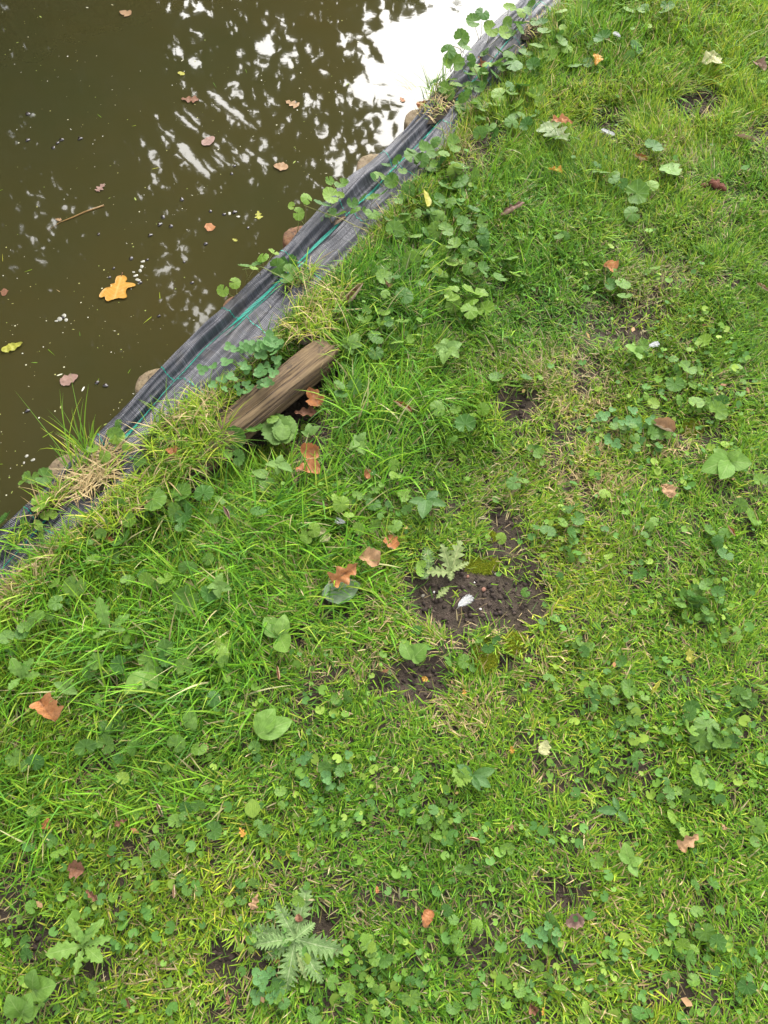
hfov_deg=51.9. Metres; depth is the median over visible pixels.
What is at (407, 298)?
ground ivy
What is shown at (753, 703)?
ground ivy
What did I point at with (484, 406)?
ground ivy
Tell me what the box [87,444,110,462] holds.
ground ivy
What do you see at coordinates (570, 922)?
fallen leaf
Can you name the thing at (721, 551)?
ground ivy
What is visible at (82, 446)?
grass tuft
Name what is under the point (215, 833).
ground ivy
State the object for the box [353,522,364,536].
ground ivy
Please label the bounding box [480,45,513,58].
ground ivy
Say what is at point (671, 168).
fallen leaf
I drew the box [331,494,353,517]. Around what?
ground ivy
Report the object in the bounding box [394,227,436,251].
ground ivy
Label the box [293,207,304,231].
ground ivy
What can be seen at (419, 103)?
fallen leaf
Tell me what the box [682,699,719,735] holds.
ground ivy
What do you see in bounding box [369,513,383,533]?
ground ivy
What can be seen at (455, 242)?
ground ivy
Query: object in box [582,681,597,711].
ground ivy
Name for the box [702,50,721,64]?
fallen leaf
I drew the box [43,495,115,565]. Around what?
grass tuft
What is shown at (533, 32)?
grass tuft
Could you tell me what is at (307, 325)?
grass tuft
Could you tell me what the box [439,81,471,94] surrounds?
ground ivy
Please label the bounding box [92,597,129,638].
dandelion
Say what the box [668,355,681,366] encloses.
ground ivy
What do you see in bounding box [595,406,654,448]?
clover patch
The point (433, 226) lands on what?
ground ivy
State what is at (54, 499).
grass tuft
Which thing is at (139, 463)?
ground ivy
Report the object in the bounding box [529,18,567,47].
ground ivy
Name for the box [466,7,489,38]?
ground ivy
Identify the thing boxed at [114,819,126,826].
fallen leaf
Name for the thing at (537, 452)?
ground ivy
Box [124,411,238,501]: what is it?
grass tuft
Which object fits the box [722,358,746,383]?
ground ivy
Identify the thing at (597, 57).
fallen leaf
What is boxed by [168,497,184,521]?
ground ivy
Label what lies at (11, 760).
ground ivy
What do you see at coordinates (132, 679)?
plantain
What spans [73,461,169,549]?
grass tuft
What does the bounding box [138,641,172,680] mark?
ground ivy
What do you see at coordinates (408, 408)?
fallen leaf
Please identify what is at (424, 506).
plantain
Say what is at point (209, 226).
fallen leaf
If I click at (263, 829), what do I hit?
ground ivy
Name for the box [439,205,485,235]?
ground ivy
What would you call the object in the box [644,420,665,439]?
ground ivy
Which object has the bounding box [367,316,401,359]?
ground ivy
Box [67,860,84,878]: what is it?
fallen leaf
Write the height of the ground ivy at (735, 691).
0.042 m
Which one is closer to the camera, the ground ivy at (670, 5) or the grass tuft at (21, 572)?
the grass tuft at (21, 572)
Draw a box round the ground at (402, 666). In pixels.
[0,0,767,1023]
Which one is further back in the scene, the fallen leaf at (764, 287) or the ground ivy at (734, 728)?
the fallen leaf at (764, 287)
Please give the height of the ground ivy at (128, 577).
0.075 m
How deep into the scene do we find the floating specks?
2.07 m
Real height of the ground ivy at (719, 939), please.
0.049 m
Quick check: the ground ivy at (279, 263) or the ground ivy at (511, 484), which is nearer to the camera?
the ground ivy at (511, 484)
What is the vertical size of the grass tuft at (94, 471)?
0.049 m
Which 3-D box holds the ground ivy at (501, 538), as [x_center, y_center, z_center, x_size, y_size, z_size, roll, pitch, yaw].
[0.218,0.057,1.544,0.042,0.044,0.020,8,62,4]
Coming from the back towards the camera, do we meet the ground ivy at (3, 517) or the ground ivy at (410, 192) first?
the ground ivy at (410, 192)
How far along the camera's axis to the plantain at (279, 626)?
1.43 m
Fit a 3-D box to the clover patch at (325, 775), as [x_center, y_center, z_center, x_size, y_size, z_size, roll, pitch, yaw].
[-0.100,0.438,1.329,0.096,0.043,0.063,0,62,0]
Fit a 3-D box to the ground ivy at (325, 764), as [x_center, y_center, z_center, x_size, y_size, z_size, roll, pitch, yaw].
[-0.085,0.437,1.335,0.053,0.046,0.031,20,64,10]
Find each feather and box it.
[334,518,344,523]
[456,594,473,608]
[601,128,614,135]
[647,341,658,348]
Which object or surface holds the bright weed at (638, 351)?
on the lawn grass at (652, 104)
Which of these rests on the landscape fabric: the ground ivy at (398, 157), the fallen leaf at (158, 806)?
the ground ivy at (398, 157)
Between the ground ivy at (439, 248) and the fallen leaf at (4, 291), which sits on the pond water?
the fallen leaf at (4, 291)
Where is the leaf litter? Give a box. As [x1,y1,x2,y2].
[25,38,767,1023]
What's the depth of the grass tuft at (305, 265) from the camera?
1.86 m
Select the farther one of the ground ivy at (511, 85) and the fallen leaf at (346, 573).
the ground ivy at (511, 85)
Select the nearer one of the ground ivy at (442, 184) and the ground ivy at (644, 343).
the ground ivy at (644, 343)
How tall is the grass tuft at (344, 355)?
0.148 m
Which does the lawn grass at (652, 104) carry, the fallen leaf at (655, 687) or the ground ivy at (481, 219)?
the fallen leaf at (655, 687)
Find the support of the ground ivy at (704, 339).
on the ground at (402, 666)
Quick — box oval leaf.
[245,798,259,817]
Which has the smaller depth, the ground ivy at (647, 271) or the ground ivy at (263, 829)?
the ground ivy at (263, 829)
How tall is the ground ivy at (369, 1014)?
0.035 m
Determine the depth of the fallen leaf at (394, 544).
1.53 m
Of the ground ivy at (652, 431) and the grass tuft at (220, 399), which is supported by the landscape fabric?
the grass tuft at (220, 399)
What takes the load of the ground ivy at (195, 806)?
on the ground at (402, 666)
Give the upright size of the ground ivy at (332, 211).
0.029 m
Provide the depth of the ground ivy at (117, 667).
1.38 m
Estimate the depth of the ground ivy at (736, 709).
1.38 m
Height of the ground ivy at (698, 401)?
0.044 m
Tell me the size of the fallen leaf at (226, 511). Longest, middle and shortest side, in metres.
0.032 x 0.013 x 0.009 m
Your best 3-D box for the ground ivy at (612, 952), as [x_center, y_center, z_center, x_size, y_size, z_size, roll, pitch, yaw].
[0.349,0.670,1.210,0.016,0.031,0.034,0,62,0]
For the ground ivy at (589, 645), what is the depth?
1.43 m
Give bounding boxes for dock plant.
[3,993,38,1023]
[24,969,56,1001]
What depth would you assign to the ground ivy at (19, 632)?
1.39 m
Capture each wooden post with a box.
[43,454,73,486]
[135,368,159,393]
[283,226,301,247]
[356,154,377,170]
[404,109,418,129]
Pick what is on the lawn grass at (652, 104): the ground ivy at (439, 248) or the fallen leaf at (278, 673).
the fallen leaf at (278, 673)
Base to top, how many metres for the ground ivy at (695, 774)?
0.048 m
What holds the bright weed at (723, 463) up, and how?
on the lawn grass at (652, 104)
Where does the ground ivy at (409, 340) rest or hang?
on the ground at (402, 666)
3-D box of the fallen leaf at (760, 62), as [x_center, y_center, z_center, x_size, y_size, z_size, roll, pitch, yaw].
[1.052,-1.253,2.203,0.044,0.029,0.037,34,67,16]
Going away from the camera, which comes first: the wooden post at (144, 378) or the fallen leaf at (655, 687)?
the fallen leaf at (655, 687)
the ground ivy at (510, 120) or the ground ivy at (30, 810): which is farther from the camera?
the ground ivy at (510, 120)
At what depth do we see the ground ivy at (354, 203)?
1.96 m
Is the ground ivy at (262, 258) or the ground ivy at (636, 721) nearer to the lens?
the ground ivy at (636, 721)
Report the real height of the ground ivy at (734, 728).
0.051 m
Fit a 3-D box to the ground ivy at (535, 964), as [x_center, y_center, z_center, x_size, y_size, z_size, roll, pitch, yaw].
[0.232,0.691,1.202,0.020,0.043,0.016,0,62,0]
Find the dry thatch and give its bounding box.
[0,0,767,1023]
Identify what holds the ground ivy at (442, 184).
on the ground at (402, 666)
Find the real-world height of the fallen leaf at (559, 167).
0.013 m
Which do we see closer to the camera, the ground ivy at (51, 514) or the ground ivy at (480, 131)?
the ground ivy at (51, 514)
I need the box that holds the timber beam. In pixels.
[183,339,339,479]
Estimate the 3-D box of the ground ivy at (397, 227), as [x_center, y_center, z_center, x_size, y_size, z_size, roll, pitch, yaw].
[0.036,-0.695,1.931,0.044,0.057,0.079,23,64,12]
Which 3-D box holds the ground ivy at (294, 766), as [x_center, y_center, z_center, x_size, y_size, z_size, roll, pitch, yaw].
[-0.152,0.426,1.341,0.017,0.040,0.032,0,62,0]
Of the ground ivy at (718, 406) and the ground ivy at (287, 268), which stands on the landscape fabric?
the ground ivy at (287, 268)
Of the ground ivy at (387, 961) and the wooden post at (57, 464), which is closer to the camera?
the ground ivy at (387, 961)
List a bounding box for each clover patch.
[197,340,281,395]
[250,966,284,1005]
[252,330,283,359]
[296,750,352,790]
[521,921,561,948]
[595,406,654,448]
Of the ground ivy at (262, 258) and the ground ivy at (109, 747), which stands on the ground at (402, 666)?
the ground ivy at (109, 747)
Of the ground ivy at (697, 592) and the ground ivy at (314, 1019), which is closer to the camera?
the ground ivy at (314, 1019)
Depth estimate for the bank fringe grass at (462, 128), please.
1.96 m
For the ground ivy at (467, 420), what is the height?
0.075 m
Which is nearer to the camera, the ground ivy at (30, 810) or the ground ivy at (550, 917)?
the ground ivy at (550, 917)
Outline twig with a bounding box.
[49,204,103,229]
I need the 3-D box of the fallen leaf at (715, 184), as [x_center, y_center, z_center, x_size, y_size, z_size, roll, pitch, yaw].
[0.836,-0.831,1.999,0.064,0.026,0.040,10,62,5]
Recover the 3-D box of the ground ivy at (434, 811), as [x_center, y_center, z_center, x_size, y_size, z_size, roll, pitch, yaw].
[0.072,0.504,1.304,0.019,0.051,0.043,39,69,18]
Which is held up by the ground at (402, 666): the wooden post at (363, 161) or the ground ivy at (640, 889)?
the ground ivy at (640, 889)
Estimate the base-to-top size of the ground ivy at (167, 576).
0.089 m
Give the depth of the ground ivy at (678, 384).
1.71 m
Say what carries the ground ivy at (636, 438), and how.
on the ground at (402, 666)
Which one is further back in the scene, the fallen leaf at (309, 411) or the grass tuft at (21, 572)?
the fallen leaf at (309, 411)
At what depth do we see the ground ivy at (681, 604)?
1.46 m
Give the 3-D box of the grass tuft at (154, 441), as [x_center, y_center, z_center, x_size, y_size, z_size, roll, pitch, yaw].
[-0.437,-0.187,1.642,0.186,0.122,0.258,16,63,9]
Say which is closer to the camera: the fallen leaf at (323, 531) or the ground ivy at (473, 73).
the fallen leaf at (323, 531)
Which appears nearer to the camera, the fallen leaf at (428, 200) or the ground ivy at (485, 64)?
the fallen leaf at (428, 200)
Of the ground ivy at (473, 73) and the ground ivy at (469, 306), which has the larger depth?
the ground ivy at (473, 73)
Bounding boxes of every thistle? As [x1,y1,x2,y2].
[249,885,343,993]
[414,547,434,579]
[426,540,468,580]
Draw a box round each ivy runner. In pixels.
[243,266,298,287]
[304,205,373,234]
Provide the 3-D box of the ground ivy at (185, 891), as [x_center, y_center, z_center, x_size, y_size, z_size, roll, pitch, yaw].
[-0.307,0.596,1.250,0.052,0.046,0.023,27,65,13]
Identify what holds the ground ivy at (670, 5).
on the ground at (402, 666)
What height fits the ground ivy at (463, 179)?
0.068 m
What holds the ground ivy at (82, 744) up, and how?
on the ground at (402, 666)
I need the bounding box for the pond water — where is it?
[0,0,518,527]
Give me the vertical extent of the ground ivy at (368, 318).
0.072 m
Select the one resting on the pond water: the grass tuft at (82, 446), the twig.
the twig
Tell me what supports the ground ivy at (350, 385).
on the ground at (402, 666)
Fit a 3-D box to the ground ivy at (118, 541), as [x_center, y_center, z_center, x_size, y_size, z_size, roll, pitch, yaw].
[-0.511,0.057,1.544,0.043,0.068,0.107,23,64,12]
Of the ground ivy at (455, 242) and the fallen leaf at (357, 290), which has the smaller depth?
the fallen leaf at (357, 290)
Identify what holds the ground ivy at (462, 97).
on the ground at (402, 666)
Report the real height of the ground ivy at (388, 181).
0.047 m
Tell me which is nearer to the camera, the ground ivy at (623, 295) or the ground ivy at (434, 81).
the ground ivy at (623, 295)
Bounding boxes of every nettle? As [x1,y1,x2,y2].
[53,679,77,694]
[207,573,231,598]
[252,469,274,490]
[261,413,297,456]
[265,455,291,475]
[301,423,319,439]
[342,333,362,354]
[349,432,365,454]
[433,338,461,364]
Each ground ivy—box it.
[0,511,9,523]
[0,621,30,647]
[5,749,21,766]
[16,888,38,924]
[17,754,44,771]
[18,467,52,485]
[20,934,45,966]
[26,805,47,816]
[27,610,54,634]
[30,494,49,511]
[33,519,46,536]
[40,509,57,520]
[44,595,69,619]
[46,837,66,858]
[49,576,86,596]
[74,727,110,755]
[80,980,98,1001]
[82,653,105,678]
[86,554,104,569]
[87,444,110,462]
[88,518,112,546]
[97,715,126,754]
[102,512,135,562]
[106,419,122,441]
[108,432,133,451]
[110,623,149,673]
[112,497,126,511]
[113,737,140,763]
[115,771,129,783]
[120,569,146,589]
[133,456,154,470]
[138,572,172,585]
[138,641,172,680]
[139,486,166,510]
[149,841,169,867]
[152,579,177,590]
[156,639,172,656]
[158,649,192,674]
[167,734,207,754]
[167,801,192,827]
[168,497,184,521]
[169,483,202,501]
[172,585,215,612]
[174,494,192,531]
[176,873,202,895]
[178,553,213,573]
[179,800,205,820]
[194,485,224,504]
[206,637,231,663]
[206,821,221,840]
[207,690,229,711]
[208,513,218,528]
[216,277,240,296]
[218,655,230,682]
[223,448,244,469]
[224,895,246,907]
[226,425,245,448]
[235,878,259,898]
[236,937,256,953]
[238,261,262,283]
[247,415,278,431]
[248,740,265,762]
[250,248,278,273]
[250,506,266,515]
[253,819,278,842]
[270,254,297,282]
[271,981,289,1009]
[272,849,285,868]
[274,786,286,809]
[283,263,313,282]
[288,193,311,224]
[289,752,298,770]
[292,890,304,906]
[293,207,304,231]
[300,522,320,543]
[307,988,322,1023]
[314,199,345,223]
[317,755,349,776]
[320,208,336,221]
[320,764,336,784]
[322,187,344,205]
[325,176,348,190]
[327,974,355,1001]
[330,690,352,704]
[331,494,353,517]
[333,306,348,324]
[334,380,347,407]
[334,820,351,839]
[335,353,345,370]
[340,491,371,502]
[341,339,362,353]
[347,197,365,211]
[347,378,370,394]
[350,207,388,226]
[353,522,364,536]
[355,307,372,332]
[359,188,387,204]
[360,940,381,966]
[363,1004,390,1023]
[366,498,391,513]
[366,977,397,994]
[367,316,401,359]
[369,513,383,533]
[370,171,398,188]
[371,260,400,285]
[375,307,393,331]
[378,953,393,968]
[380,287,413,305]
[381,154,406,173]
[383,198,421,220]
[384,316,408,332]
[385,214,411,237]
[387,520,401,532]
[388,172,433,200]
[388,459,401,479]
[390,248,432,276]
[391,334,414,352]
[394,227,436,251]
[397,489,410,506]
[401,502,413,514]
[401,976,420,1005]
[404,136,449,162]
[414,152,445,171]
[416,560,431,576]
[417,804,438,823]
[420,243,447,265]
[421,821,446,845]
[422,210,446,239]
[425,200,445,216]
[430,74,456,83]
[430,133,460,155]
[430,255,470,280]
[430,400,460,420]
[434,192,460,217]
[436,815,459,829]
[437,275,459,294]
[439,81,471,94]
[439,177,464,202]
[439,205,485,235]
[440,798,466,816]
[441,44,471,71]
[441,161,479,187]
[441,904,462,943]
[443,52,475,72]
[443,85,480,105]
[444,236,478,262]
[444,284,488,313]
[444,294,494,321]
[444,657,451,666]
[446,1001,460,1014]
[447,163,462,176]
[447,414,475,445]
[452,250,468,263]
[453,28,469,45]
[454,864,473,874]
[455,97,493,119]
[458,654,475,671]
[462,72,488,89]
[462,261,506,283]
[465,80,485,93]
[465,997,478,1009]
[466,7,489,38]
[469,62,493,72]
[470,402,489,419]
[471,213,487,230]
[471,918,482,930]
[472,123,498,141]
[476,227,491,253]
[476,636,500,653]
[477,60,504,83]
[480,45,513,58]
[482,87,523,109]
[483,20,510,45]
[485,532,506,544]
[489,371,531,400]
[492,50,539,74]
[494,243,518,262]
[500,843,514,854]
[502,16,523,40]
[503,3,525,17]
[504,113,532,134]
[505,81,533,96]
[506,476,528,489]
[507,21,539,35]
[510,105,535,118]
[514,985,526,998]
[516,0,536,23]
[518,48,542,77]
[519,979,532,1011]
[520,587,529,597]
[524,84,547,107]
[525,828,532,837]
[527,444,545,465]
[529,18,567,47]
[531,960,544,971]
[536,44,572,60]
[538,614,560,624]
[540,505,584,535]
[543,674,559,690]
[543,972,571,999]
[544,975,554,986]
[545,912,560,930]
[554,231,569,247]
[555,2,583,35]
[558,546,586,562]
[560,54,593,66]
[566,526,579,538]
[572,634,593,652]
[577,1001,589,1023]
[578,645,589,664]
[580,0,596,16]
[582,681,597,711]
[587,29,610,51]
[590,853,603,868]
[593,161,619,183]
[594,759,624,786]
[599,489,610,497]
[601,683,630,704]
[603,554,612,560]
[605,268,630,289]
[606,423,627,433]
[608,937,618,960]
[612,647,625,666]
[616,715,641,730]
[617,293,632,306]
[618,178,649,203]
[619,3,648,22]
[621,679,649,711]
[622,1005,647,1023]
[623,39,642,63]
[624,206,639,222]
[625,339,648,355]
[627,423,640,451]
[631,750,643,770]
[632,517,658,537]
[633,559,646,579]
[635,886,644,896]
[641,266,659,276]
[643,392,659,409]
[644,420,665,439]
[645,138,663,153]
[646,180,658,190]
[647,426,670,440]
[659,1,680,21]
[660,329,673,346]
[660,777,682,807]
[661,726,678,734]
[664,938,698,956]
[665,377,683,406]
[667,809,688,836]
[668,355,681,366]
[670,950,695,981]
[672,584,699,609]
[674,598,686,618]
[675,821,681,831]
[680,360,703,388]
[681,786,707,803]
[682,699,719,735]
[685,588,703,603]
[685,705,696,720]
[686,333,714,357]
[686,973,699,986]
[688,396,710,408]
[688,595,715,622]
[689,728,710,751]
[690,764,708,786]
[690,905,717,945]
[691,876,719,889]
[692,772,704,787]
[699,557,714,573]
[699,578,725,597]
[704,524,730,544]
[707,729,728,747]
[708,933,726,950]
[709,394,728,419]
[713,541,733,562]
[718,734,740,748]
[720,626,742,645]
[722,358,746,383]
[726,718,741,735]
[729,690,753,718]
[730,686,757,701]
[733,497,758,525]
[734,980,756,1003]
[740,684,767,707]
[745,817,765,847]
[753,474,767,484]
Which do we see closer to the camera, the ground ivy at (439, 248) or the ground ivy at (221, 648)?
the ground ivy at (221, 648)
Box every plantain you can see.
[124,671,157,693]
[182,707,197,730]
[253,709,291,739]
[262,614,290,651]
[399,639,426,663]
[409,491,446,518]
[457,764,495,790]
[597,796,628,823]
[618,842,642,876]
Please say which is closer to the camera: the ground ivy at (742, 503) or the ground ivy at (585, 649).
the ground ivy at (585, 649)
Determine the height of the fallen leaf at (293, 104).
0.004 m
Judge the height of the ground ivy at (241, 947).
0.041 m
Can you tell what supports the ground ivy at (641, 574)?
on the ground at (402, 666)
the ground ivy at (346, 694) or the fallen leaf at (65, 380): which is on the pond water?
the fallen leaf at (65, 380)
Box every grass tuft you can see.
[0,506,48,560]
[0,531,69,615]
[15,465,84,518]
[19,379,99,472]
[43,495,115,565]
[47,426,139,507]
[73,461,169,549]
[123,375,224,471]
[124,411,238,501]
[150,387,271,490]
[159,363,242,432]
[267,259,371,344]
[271,247,334,309]
[312,297,387,378]
[406,49,459,100]
[414,78,465,125]
[521,9,550,39]
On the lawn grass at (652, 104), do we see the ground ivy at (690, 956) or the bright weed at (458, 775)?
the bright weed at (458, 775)
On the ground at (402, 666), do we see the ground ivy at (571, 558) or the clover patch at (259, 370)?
the ground ivy at (571, 558)
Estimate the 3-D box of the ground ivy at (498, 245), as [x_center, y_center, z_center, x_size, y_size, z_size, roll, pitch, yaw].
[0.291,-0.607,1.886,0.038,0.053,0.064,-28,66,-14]
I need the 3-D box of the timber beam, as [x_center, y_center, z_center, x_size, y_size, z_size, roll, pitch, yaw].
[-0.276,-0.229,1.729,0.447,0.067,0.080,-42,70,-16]
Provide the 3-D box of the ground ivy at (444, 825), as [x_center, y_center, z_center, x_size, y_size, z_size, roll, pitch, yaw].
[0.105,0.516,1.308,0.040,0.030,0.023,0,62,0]
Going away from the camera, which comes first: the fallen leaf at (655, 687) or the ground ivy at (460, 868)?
the ground ivy at (460, 868)
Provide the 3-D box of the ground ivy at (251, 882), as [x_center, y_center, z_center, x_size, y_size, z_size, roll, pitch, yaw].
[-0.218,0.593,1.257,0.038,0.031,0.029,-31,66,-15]
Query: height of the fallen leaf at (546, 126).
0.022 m
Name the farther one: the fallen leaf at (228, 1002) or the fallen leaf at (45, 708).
the fallen leaf at (45, 708)
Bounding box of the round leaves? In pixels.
[0,0,767,1023]
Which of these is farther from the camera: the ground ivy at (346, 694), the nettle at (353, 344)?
the nettle at (353, 344)
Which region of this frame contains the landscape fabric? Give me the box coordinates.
[0,0,569,598]
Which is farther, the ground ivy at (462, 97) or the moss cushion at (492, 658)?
the ground ivy at (462, 97)
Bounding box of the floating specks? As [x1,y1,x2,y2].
[0,4,397,495]
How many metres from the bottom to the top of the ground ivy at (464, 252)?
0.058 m
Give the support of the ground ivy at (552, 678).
on the ground at (402, 666)
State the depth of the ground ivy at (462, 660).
1.42 m
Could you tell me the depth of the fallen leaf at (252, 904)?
1.23 m
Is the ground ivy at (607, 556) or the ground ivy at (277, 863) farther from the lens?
the ground ivy at (607, 556)
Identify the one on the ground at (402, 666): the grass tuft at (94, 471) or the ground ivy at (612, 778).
the ground ivy at (612, 778)
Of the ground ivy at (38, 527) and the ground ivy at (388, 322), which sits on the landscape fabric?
the ground ivy at (38, 527)
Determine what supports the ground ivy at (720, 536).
on the ground at (402, 666)
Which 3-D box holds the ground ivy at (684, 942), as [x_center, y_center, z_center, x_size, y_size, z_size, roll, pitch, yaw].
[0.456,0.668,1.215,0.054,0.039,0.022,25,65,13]
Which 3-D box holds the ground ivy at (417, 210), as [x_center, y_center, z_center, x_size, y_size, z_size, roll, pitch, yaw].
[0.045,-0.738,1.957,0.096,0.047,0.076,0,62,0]
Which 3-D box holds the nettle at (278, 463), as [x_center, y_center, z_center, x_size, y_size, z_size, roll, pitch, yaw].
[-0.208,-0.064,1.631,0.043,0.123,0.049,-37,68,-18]
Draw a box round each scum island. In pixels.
[55,314,67,321]
[132,260,144,283]
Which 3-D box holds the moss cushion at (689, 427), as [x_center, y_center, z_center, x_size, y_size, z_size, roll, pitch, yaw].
[0.660,-0.181,1.684,0.065,0.016,0.059,0,62,0]
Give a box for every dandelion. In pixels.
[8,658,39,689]
[45,918,111,975]
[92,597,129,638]
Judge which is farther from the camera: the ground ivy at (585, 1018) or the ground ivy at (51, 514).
the ground ivy at (51, 514)
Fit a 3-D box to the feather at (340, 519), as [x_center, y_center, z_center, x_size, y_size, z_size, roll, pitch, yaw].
[-0.085,0.020,1.552,0.023,0.013,0.016,18,63,9]
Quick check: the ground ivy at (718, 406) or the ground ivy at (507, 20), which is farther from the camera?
the ground ivy at (507, 20)
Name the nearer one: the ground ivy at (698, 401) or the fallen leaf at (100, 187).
the ground ivy at (698, 401)
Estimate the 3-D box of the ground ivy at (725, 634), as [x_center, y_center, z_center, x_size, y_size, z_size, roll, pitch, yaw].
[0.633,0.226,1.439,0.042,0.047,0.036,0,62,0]
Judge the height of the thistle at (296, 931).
0.030 m
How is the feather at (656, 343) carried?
on the round leaves
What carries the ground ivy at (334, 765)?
on the ground at (402, 666)
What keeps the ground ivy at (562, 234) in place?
on the ground at (402, 666)
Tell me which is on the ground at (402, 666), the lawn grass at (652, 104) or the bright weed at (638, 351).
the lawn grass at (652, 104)
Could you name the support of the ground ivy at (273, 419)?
on the ground at (402, 666)
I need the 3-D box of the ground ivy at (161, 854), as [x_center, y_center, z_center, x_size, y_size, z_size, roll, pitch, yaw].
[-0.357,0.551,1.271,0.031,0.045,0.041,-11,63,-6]
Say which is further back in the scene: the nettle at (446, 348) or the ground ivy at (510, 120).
the ground ivy at (510, 120)
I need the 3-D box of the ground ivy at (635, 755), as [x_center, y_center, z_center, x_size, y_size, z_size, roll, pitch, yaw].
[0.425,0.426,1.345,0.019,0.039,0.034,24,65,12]
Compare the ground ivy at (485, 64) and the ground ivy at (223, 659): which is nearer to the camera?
the ground ivy at (223, 659)
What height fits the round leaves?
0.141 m
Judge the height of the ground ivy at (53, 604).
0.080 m
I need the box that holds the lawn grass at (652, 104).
[0,0,767,1023]
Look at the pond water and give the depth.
2.24 m
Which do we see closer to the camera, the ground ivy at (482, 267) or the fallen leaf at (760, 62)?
the ground ivy at (482, 267)
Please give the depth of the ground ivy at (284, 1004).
1.17 m
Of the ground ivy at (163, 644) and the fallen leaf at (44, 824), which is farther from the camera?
the ground ivy at (163, 644)
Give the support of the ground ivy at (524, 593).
on the ground at (402, 666)
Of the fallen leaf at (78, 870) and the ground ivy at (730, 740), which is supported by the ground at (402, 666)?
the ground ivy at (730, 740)
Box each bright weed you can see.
[359,933,376,954]
[452,767,471,787]
[625,344,643,358]
[701,448,751,478]
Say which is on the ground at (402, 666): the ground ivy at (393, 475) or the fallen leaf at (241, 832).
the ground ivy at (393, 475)
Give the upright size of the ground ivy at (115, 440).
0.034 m
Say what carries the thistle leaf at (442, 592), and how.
on the ground at (402, 666)
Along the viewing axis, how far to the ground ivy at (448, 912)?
1.22 m
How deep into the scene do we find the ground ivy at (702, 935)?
1.21 m
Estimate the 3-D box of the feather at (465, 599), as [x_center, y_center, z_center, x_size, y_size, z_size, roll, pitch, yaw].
[0.152,0.169,1.481,0.038,0.014,0.020,-32,66,-16]
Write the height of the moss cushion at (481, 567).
0.013 m
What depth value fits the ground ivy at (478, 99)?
2.15 m
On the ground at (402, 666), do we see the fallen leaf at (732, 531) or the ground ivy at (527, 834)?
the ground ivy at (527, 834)
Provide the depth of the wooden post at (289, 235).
1.97 m
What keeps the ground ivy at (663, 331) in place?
on the ground at (402, 666)
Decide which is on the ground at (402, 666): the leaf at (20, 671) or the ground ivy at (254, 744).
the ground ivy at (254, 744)
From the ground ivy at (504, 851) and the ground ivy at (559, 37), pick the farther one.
the ground ivy at (559, 37)
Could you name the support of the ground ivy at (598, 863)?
on the ground at (402, 666)
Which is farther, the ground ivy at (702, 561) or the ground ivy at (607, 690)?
the ground ivy at (702, 561)
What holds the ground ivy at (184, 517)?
on the ground at (402, 666)
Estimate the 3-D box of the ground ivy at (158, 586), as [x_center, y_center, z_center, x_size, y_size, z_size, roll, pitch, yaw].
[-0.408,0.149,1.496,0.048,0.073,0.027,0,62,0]
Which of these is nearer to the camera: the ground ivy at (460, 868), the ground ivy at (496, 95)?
the ground ivy at (460, 868)
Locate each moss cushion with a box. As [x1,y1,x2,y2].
[386,611,406,635]
[460,554,500,574]
[470,635,499,674]
[483,529,496,543]
[502,630,527,659]
[678,417,704,437]
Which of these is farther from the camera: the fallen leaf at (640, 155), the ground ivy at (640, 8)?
the ground ivy at (640, 8)
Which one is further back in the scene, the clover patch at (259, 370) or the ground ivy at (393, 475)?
the clover patch at (259, 370)
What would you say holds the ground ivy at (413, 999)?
on the ground at (402, 666)
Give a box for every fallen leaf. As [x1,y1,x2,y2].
[0,288,7,295]
[1,342,22,351]
[29,692,63,721]
[41,818,50,829]
[60,373,77,385]
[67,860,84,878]
[86,890,97,901]
[95,183,104,191]
[99,272,134,300]
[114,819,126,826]
[119,10,130,16]
[125,998,129,1008]
[156,803,162,816]
[165,445,177,455]
[172,885,175,897]
[181,95,198,102]
[201,136,214,144]
[205,223,215,230]
[223,506,229,518]
[225,991,230,1004]
[239,827,245,836]
[248,894,258,910]
[255,211,262,218]
[274,162,287,170]
[277,666,279,679]
[285,100,298,107]
[294,406,316,415]
[295,914,302,921]
[296,459,320,473]
[300,442,319,458]
[306,387,324,406]
[312,499,328,505]
[319,527,331,541]
[322,578,359,603]
[327,563,356,587]
[334,216,345,224]
[345,282,362,302]
[359,546,380,566]
[364,469,372,478]
[383,534,399,548]
[393,401,411,411]
[416,100,425,107]
[422,909,434,927]
[423,190,431,205]
[467,837,478,840]
[499,201,524,216]
[529,1004,538,1015]
[536,121,569,141]
[538,740,550,754]
[548,165,561,172]
[551,113,572,123]
[566,913,584,928]
[593,53,602,64]
[603,260,618,271]
[633,152,648,160]
[651,680,660,692]
[653,417,675,432]
[659,162,681,175]
[661,484,676,497]
[677,834,698,852]
[685,648,696,663]
[700,179,725,191]
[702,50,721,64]
[728,525,734,535]
[734,133,754,139]
[753,56,766,71]
[757,283,767,290]
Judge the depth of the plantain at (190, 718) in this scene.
1.35 m
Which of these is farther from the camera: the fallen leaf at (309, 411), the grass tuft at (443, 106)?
the grass tuft at (443, 106)
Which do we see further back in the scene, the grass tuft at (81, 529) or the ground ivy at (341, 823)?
the grass tuft at (81, 529)
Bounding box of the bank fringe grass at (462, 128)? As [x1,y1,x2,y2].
[0,0,582,629]
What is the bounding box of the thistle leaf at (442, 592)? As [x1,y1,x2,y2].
[436,587,448,598]

